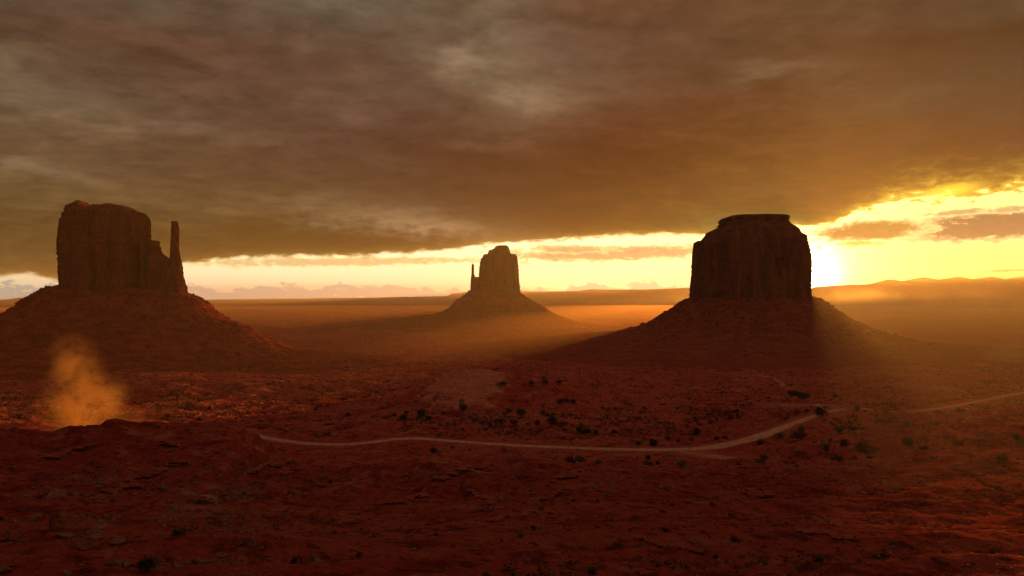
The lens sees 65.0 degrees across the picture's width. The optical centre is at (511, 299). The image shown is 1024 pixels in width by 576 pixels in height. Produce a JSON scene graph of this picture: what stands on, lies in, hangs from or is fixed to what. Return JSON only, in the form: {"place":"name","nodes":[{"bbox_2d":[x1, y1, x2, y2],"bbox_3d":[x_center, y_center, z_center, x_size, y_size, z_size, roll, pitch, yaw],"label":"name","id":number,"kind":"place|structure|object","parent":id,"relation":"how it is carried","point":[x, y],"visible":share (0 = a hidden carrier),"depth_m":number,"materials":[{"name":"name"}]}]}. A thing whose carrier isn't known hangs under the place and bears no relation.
{"place":"outdoors","nodes":[
{"label":"outdoors","id":0,"kind":"place"},
{"bbox_2d":[0,276,1023,575],"bbox_3d":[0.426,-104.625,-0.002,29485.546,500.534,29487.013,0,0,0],"label":"ground","id":1,"kind":"structure","parent":0,"point":[972,312],"depth_m":287.82,"materials":[{"name":"red soil"}]},
{"bbox_2d":[0,565,12,573],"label":"boulder","id":2,"kind":"object","parent":1,"relation":"on","point":[4,569],"visible":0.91,"depth_m":62.83,"materials":[{"name":"stone"}]},
{"bbox_2d":[0,530,20,541],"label":"boulder","id":3,"kind":"object","parent":1,"relation":"on","point":[8,535],"visible":0.95,"depth_m":98.27,"materials":[{"name":"red stone"}]},
{"bbox_2d":[19,494,30,497],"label":"boulder","id":4,"kind":"object","parent":1,"relation":"on","point":[24,495],"visible":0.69,"depth_m":186.31,"materials":[{"name":"stone"}]},
{"bbox_2d":[27,513,41,521],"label":"boulder","id":5,"kind":"object","parent":1,"relation":"on","point":[34,517],"visible":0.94,"depth_m":118.91,"materials":[{"name":"stone"}]},
{"bbox_2d":[46,489,65,498],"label":"boulder","id":6,"kind":"object","parent":1,"relation":"on","point":[55,493],"visible":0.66,"depth_m":187.74,"materials":[{"name":"stone"}]},
{"bbox_2d":[49,512,66,531],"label":"boulder","id":7,"kind":"object","parent":1,"relation":"on","point":[57,521],"visible":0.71,"depth_m":103.15,"materials":[{"name":"red stone"}]},
{"bbox_2d":[54,532,74,538],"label":"boulder","id":8,"kind":"object","parent":1,"relation":"on","point":[66,535],"visible":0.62,"depth_m":99.66,"materials":[{"name":"stone"}]},
{"bbox_2d":[63,569,72,575],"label":"boulder","id":9,"kind":"object","parent":1,"relation":"on","point":[67,572],"visible":1,"depth_m":63.30,"materials":[{"name":"stone"}]},
{"bbox_2d":[42,443,96,458],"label":"rock ledge","id":10,"kind":"object","parent":1,"relation":"on","point":[65,452],"visible":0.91,"depth_m":255.20,"materials":[{"name":"red stone"}]},
{"bbox_2d":[67,533,98,550],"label":"boulder","id":11,"kind":"object","parent":1,"relation":"on","point":[84,541],"visible":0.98,"depth_m":87.80,"materials":[{"name":"red stone"}]},
{"bbox_2d":[85,529,102,538],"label":"boulder","id":12,"kind":"object","parent":1,"relation":"on","point":[96,533],"visible":0.63,"depth_m":90.75,"materials":[{"name":"stone"}]},
{"bbox_2d":[95,519,107,527],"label":"boulder","id":13,"kind":"object","parent":1,"relation":"on","point":[102,522],"visible":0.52,"depth_m":116.69,"materials":[{"name":"stone"}]},
{"bbox_2d":[103,561,115,566],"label":"desert shrub","id":14,"kind":"object","parent":1,"relation":"on","point":[107,564],"visible":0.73,"depth_m":73.42,"materials":[{"name":"green plant"}]},
{"bbox_2d":[109,536,125,545],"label":"boulder","id":15,"kind":"object","parent":1,"relation":"on","point":[116,540],"visible":0.98,"depth_m":89.32,"materials":[{"name":"stone"}]},
{"bbox_2d":[96,482,147,493],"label":"rock ledge","id":16,"kind":"object","parent":1,"relation":"on","point":[125,486],"visible":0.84,"depth_m":198.83,"materials":[{"name":"red stone"}]},
{"bbox_2d":[114,558,131,566],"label":"boulder","id":17,"kind":"object","parent":1,"relation":"on","point":[118,562],"visible":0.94,"depth_m":74.62,"materials":[{"name":"stone"}]},
{"bbox_2d":[136,556,161,571],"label":"juniper","id":18,"kind":"object","parent":1,"relation":"on","point":[147,562],"visible":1,"depth_m":65.65,"materials":[{"name":"green plant"}]},
{"bbox_2d":[124,459,191,482],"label":"rock ledge","id":19,"kind":"object","parent":1,"relation":"on","point":[159,471],"visible":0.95,"depth_m":238.52,"materials":[{"name":"red stone"}]},
{"bbox_2d":[147,438,180,446],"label":"rock ledge","id":20,"kind":"object","parent":1,"relation":"on","point":[164,442],"visible":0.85,"depth_m":270.51,"materials":[{"name":"red stone"}]},
{"bbox_2d":[166,503,179,512],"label":"boulder","id":21,"kind":"object","parent":1,"relation":"on","point":[173,507],"visible":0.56,"depth_m":145.70,"materials":[{"name":"stone"}]},
{"bbox_2d":[171,561,180,568],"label":"boulder","id":22,"kind":"object","parent":1,"relation":"on","point":[175,565],"visible":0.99,"depth_m":66.61,"materials":[{"name":"stone"}]},
{"bbox_2d":[169,528,185,536],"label":"juniper","id":23,"kind":"object","parent":1,"relation":"on","point":[178,532],"visible":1,"depth_m":93.56,"materials":[{"name":"green plant"}]},
{"bbox_2d":[176,488,191,493],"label":"boulder","id":24,"kind":"object","parent":1,"relation":"on","point":[181,490],"visible":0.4,"depth_m":196.50,"materials":[{"name":"stone"}]},
{"bbox_2d":[181,491,197,495],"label":"boulder","id":25,"kind":"object","parent":1,"relation":"on","point":[188,493],"visible":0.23,"depth_m":193.45,"materials":[{"name":"stone"}]},
{"bbox_2d":[185,499,194,503],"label":"boulder","id":26,"kind":"object","parent":1,"relation":"on","point":[189,501],"visible":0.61,"depth_m":178.28,"materials":[{"name":"red stone"}]},
{"bbox_2d":[196,498,207,503],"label":"boulder","id":27,"kind":"object","parent":1,"relation":"on","point":[199,501],"visible":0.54,"depth_m":178.91,"materials":[{"name":"stone"}]},
{"bbox_2d":[197,558,212,562],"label":"boulder","id":28,"kind":"object","parent":1,"relation":"on","point":[201,560],"visible":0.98,"depth_m":77.36,"materials":[{"name":"stone"}]},
{"bbox_2d":[201,494,218,499],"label":"boulder","id":29,"kind":"object","parent":1,"relation":"on","point":[211,496],"visible":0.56,"depth_m":192.54,"materials":[{"name":"stone"}]},
{"bbox_2d":[202,499,219,504],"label":"boulder","id":30,"kind":"object","parent":1,"relation":"on","point":[210,501],"visible":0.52,"depth_m":178.06,"materials":[{"name":"stone"}]},
{"bbox_2d":[206,516,218,519],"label":"boulder","id":31,"kind":"object","parent":1,"relation":"on","point":[212,517],"visible":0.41,"depth_m":129.34,"materials":[{"name":"red stone"}]},
{"bbox_2d":[207,520,220,523],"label":"boulder","id":32,"kind":"object","parent":1,"relation":"on","point":[214,522],"visible":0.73,"depth_m":122.70,"materials":[{"name":"red stone"}]},
{"bbox_2d":[0,200,430,380],"bbox_3d":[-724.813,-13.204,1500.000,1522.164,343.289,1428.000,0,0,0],"label":"butte","id":33,"kind":"object","parent":1,"relation":"on","point":[118,298],"visible":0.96,"depth_m":1392.29,"materials":[{"name":"red stone"}]},
{"bbox_2d":[211,531,221,536],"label":"boulder","id":34,"kind":"object","parent":1,"relation":"on","point":[215,534],"visible":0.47,"depth_m":102.58,"materials":[{"name":"stone"}]},
{"bbox_2d":[216,552,227,556],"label":"boulder","id":35,"kind":"object","parent":1,"relation":"on","point":[221,554],"visible":0.97,"depth_m":78.97,"materials":[{"name":"stone"}]},
{"bbox_2d":[243,537,256,547],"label":"boulder","id":36,"kind":"object","parent":1,"relation":"on","point":[249,542],"visible":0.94,"depth_m":82.01,"materials":[{"name":"red stone"}]},
{"bbox_2d":[247,457,293,474],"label":"rock ledge","id":37,"kind":"object","parent":1,"relation":"on","point":[260,467],"visible":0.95,"depth_m":287.81,"materials":[{"name":"red stone"}]},
{"bbox_2d":[288,555,305,563],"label":"desert shrub","id":38,"kind":"object","parent":1,"relation":"on","point":[294,561],"visible":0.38,"depth_m":77.98,"materials":[{"name":"green plant"}]},
{"bbox_2d":[310,554,323,561],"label":"boulder","id":39,"kind":"object","parent":1,"relation":"on","point":[314,558],"visible":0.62,"depth_m":80.43,"materials":[{"name":"stone"}]},
{"bbox_2d":[374,492,430,504],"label":"rock ledge","id":40,"kind":"object","parent":1,"relation":"on","point":[409,497],"visible":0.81,"depth_m":175.74,"materials":[{"name":"red stone"}]},
{"bbox_2d":[417,409,428,415],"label":"juniper","id":41,"kind":"object","parent":1,"relation":"on","point":[421,412],"visible":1,"depth_m":556.07,"materials":[{"name":"green plant"}]},
{"bbox_2d":[430,447,437,452],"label":"juniper","id":42,"kind":"object","parent":1,"relation":"on","point":[432,449],"visible":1,"depth_m":367.35,"materials":[{"name":"green plant"}]},
{"bbox_2d":[291,245,627,344],"bbox_3d":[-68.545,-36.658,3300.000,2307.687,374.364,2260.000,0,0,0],"label":"butte","id":43,"kind":"object","parent":1,"relation":"on","point":[494,302],"visible":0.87,"depth_m":3108.90,"materials":[{"name":"red stone"}]},
{"bbox_2d":[432,463,492,480],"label":"rock ledge","id":44,"kind":"object","parent":1,"relation":"on","point":[461,469],"visible":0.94,"depth_m":249.73,"materials":[{"name":"red stone"}]},
{"bbox_2d":[458,399,466,409],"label":"juniper","id":45,"kind":"object","parent":1,"relation":"on","point":[462,407],"visible":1,"depth_m":563.90,"materials":[{"name":"green plant"}]},
{"bbox_2d":[466,488,505,508],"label":"rock ledge","id":46,"kind":"object","parent":1,"relation":"on","point":[490,500],"visible":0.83,"depth_m":189.07,"materials":[{"name":"red stone"}]},
{"bbox_2d":[483,571,489,575],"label":"boulder","id":47,"kind":"object","parent":1,"relation":"on","point":[486,573],"visible":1,"depth_m":70.71,"materials":[{"name":"red stone"}]},
{"bbox_2d":[496,381,506,385],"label":"juniper","id":48,"kind":"object","parent":1,"relation":"on","point":[503,383],"visible":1,"depth_m":596.57,"materials":[{"name":"green plant"}]},
{"bbox_2d":[0,361,1019,575],"bbox_3d":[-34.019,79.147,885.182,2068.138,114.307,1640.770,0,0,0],"label":"shrubs","id":49,"kind":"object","parent":1,"relation":"on","point":[467,417],"depth_m":648.35,"materials":[{"name":"plant"}]},
{"bbox_2d":[0,338,1023,575],"bbox_3d":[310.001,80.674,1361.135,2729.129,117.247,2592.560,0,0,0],"label":"scrub","id":50,"kind":"object","parent":1,"relation":"on","point":[993,551],"visible":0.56,"depth_m":557.90,"materials":[{"name":"green plant"}]},
{"bbox_2d":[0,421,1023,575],"bbox_3d":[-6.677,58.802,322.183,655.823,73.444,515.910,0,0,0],"label":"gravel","id":51,"kind":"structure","parent":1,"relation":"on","point":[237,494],"depth_m":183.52,"materials":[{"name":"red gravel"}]},
{"bbox_2d":[515,408,525,413],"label":"juniper","id":52,"kind":"object","parent":1,"relation":"on","point":[519,411],"visible":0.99,"depth_m":554.33,"materials":[{"name":"green plant"}]},
{"bbox_2d":[529,490,563,504],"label":"rock ledge","id":53,"kind":"object","parent":1,"relation":"on","point":[550,496],"visible":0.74,"depth_m":188.29,"materials":[{"name":"red stone"}]},
{"bbox_2d":[547,416,557,423],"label":"juniper","id":54,"kind":"object","parent":1,"relation":"on","point":[553,419],"visible":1,"depth_m":509.39,"materials":[{"name":"green plant"}]},
{"bbox_2d":[549,468,583,482],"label":"rock ledge","id":55,"kind":"object","parent":1,"relation":"on","point":[574,473],"visible":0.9,"depth_m":234.04,"materials":[{"name":"red stone"}]},
{"bbox_2d":[564,456,572,461],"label":"desert shrub","id":56,"kind":"object","parent":1,"relation":"on","point":[570,459],"visible":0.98,"depth_m":337.61,"materials":[{"name":"green plant"}]},
{"bbox_2d":[577,422,582,430],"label":"juniper","id":57,"kind":"object","parent":1,"relation":"on","point":[580,427],"visible":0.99,"depth_m":492.79,"materials":[{"name":"green plant"}]},
{"bbox_2d":[575,454,585,461],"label":"desert shrub","id":58,"kind":"object","parent":1,"relation":"on","point":[579,458],"visible":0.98,"depth_m":338.32,"materials":[{"name":"green plant"}]},
{"bbox_2d":[594,459,601,464],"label":"desert shrub","id":59,"kind":"object","parent":1,"relation":"on","point":[598,461],"visible":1,"depth_m":311.68,"materials":[{"name":"green plant"}]},
{"bbox_2d":[643,460,652,465],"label":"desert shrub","id":60,"kind":"object","parent":1,"relation":"on","point":[648,462],"visible":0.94,"depth_m":317.23,"materials":[{"name":"green plant"}]},
{"bbox_2d":[649,438,657,445],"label":"desert shrub","id":61,"kind":"object","parent":1,"relation":"on","point":[653,442],"visible":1,"depth_m":429.31,"materials":[{"name":"green plant"}]},
{"bbox_2d":[661,527,671,531],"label":"desert shrub","id":62,"kind":"object","parent":1,"relation":"on","point":[665,530],"visible":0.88,"depth_m":115.92,"materials":[{"name":"green plant"}]},
{"bbox_2d":[635,536,704,554],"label":"rock ledge","id":63,"kind":"object","parent":1,"relation":"on","point":[682,546],"visible":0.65,"depth_m":97.45,"materials":[{"name":"red stone"}]},
{"bbox_2d":[676,459,686,466],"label":"desert shrub","id":64,"kind":"object","parent":1,"relation":"on","point":[679,463],"visible":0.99,"depth_m":325.78,"materials":[{"name":"green plant"}]},
{"bbox_2d":[692,427,699,433],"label":"desert shrub","id":65,"kind":"object","parent":1,"relation":"on","point":[697,431],"visible":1,"depth_m":494.06,"materials":[{"name":"green plant"}]},
{"bbox_2d":[433,214,1023,370],"bbox_3d":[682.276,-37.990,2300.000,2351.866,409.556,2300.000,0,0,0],"label":"butte","id":66,"kind":"object","parent":1,"relation":"on","point":[751,302],"visible":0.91,"depth_m":2070.95,"materials":[{"name":"red stone"}]},
{"bbox_2d":[730,535,742,541],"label":"desert shrub","id":67,"kind":"object","parent":1,"relation":"on","point":[734,538],"visible":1,"depth_m":101.13,"materials":[{"name":"green plant"}]},
{"bbox_2d":[741,488,773,497],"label":"rock ledge","id":68,"kind":"object","parent":1,"relation":"on","point":[764,494],"visible":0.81,"depth_m":192.07,"materials":[{"name":"red stone"}]},
{"bbox_2d":[755,457,765,463],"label":"desert shrub","id":69,"kind":"object","parent":1,"relation":"on","point":[762,460],"visible":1,"depth_m":330.15,"materials":[{"name":"green plant"}]},
{"bbox_2d":[759,454,768,458],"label":"desert shrub","id":70,"kind":"object","parent":1,"relation":"on","point":[764,455],"visible":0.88,"depth_m":343.57,"materials":[{"name":"green plant"}]},
{"bbox_2d":[773,433,782,437],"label":"desert shrub","id":71,"kind":"object","parent":1,"relation":"on","point":[779,435],"visible":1,"depth_m":445.89,"materials":[{"name":"green plant"}]},
{"bbox_2d":[787,389,797,395],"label":"juniper","id":72,"kind":"object","parent":1,"relation":"on","point":[794,392],"visible":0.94,"depth_m":928.62,"materials":[{"name":"green plant"}]},
{"bbox_2d":[794,425,805,439],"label":"juniper","id":73,"kind":"object","parent":1,"relation":"on","point":[802,436],"visible":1,"depth_m":433.77,"materials":[{"name":"green plant"}]},
{"bbox_2d":[797,391,810,398],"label":"juniper","id":74,"kind":"object","parent":1,"relation":"on","point":[802,394],"visible":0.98,"depth_m":894.51,"materials":[{"name":"green plant"}]},
{"bbox_2d":[812,555,823,561],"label":"desert shrub","id":75,"kind":"object","parent":1,"relation":"on","point":[818,558],"visible":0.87,"depth_m":82.82,"materials":[{"name":"green plant"}]},
{"bbox_2d":[813,407,828,416],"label":"juniper","id":76,"kind":"object","parent":1,"relation":"on","point":[820,411],"visible":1,"depth_m":528.77,"materials":[{"name":"green plant"}]},
{"bbox_2d":[794,526,855,540],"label":"rock ledge","id":77,"kind":"object","parent":1,"relation":"on","point":[819,531],"visible":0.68,"depth_m":104.63,"materials":[{"name":"red stone"}]},
{"bbox_2d":[820,443,829,449],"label":"desert shrub","id":78,"kind":"object","parent":1,"relation":"on","point":[826,446],"visible":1,"depth_m":381.49,"materials":[{"name":"green plant"}]},
{"bbox_2d":[835,426,843,432],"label":"desert shrub","id":79,"kind":"object","parent":1,"relation":"on","point":[838,429],"visible":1,"depth_m":479.44,"materials":[{"name":"green plant"}]},
{"bbox_2d":[839,439,849,445],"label":"juniper","id":80,"kind":"object","parent":1,"relation":"on","point":[844,442],"visible":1,"depth_m":385.56,"materials":[{"name":"green plant"}]},
{"bbox_2d":[854,442,872,452],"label":"juniper","id":81,"kind":"object","parent":1,"relation":"on","point":[862,447],"visible":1,"depth_m":371.37,"materials":[{"name":"green plant"}]},
{"bbox_2d":[902,437,913,446],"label":"desert shrub","id":82,"kind":"object","parent":1,"relation":"on","point":[909,441],"visible":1,"depth_m":382.28,"materials":[{"name":"green plant"}]},
{"bbox_2d":[953,441,963,446],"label":"juniper","id":83,"kind":"object","parent":1,"relation":"on","point":[957,443],"visible":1,"depth_m":354.47,"materials":[{"name":"green plant"}]},
{"bbox_2d":[995,453,1007,461],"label":"desert shrub","id":84,"kind":"object","parent":1,"relation":"on","point":[999,458],"visible":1,"depth_m":280.45,"materials":[{"name":"green plant"}]},
{"bbox_2d":[1012,433,1022,440],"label":"desert shrub","id":85,"kind":"object","parent":1,"relation":"on","point":[1016,437],"visible":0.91,"depth_m":350.35,"materials":[{"name":"green plant"}]},
{"bbox_2d":[1015,439,1023,445],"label":"desert shrub","id":86,"kind":"object","parent":1,"relation":"on","point":[1020,442],"visible":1,"depth_m":338.91,"materials":[{"name":"green plant"}]},
{"bbox_2d":[0,0,1023,299],"label":"sky","id":87,"kind":"structure","parent":0,"point":[296,149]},
{"bbox_2d":[260,392,1023,450],"bbox_3d":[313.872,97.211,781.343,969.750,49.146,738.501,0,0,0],"label":"dirt road","id":88,"kind":"structure","parent":0,"point":[765,434],"depth_m":433.65,"materials":[{"name":"brown soil"}]},
{"bbox_2d":[672,450,736,459],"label":"road pullout","id":89,"kind":"structure","parent":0,"point":[706,455],"depth_m":397.68,"materials":[{"name":"soil"}]},
{"bbox_2d":[748,374,786,387],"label":"footpath","id":90,"kind":"structure","parent":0,"point":[774,379],"depth_m":1235.78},
{"bbox_2d":[783,405,838,406],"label":"parking area","id":91,"kind":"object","parent":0,"point":[809,405],"visible":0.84,"depth_m":645.45,"materials":[{"name":"soil"}]}
]}

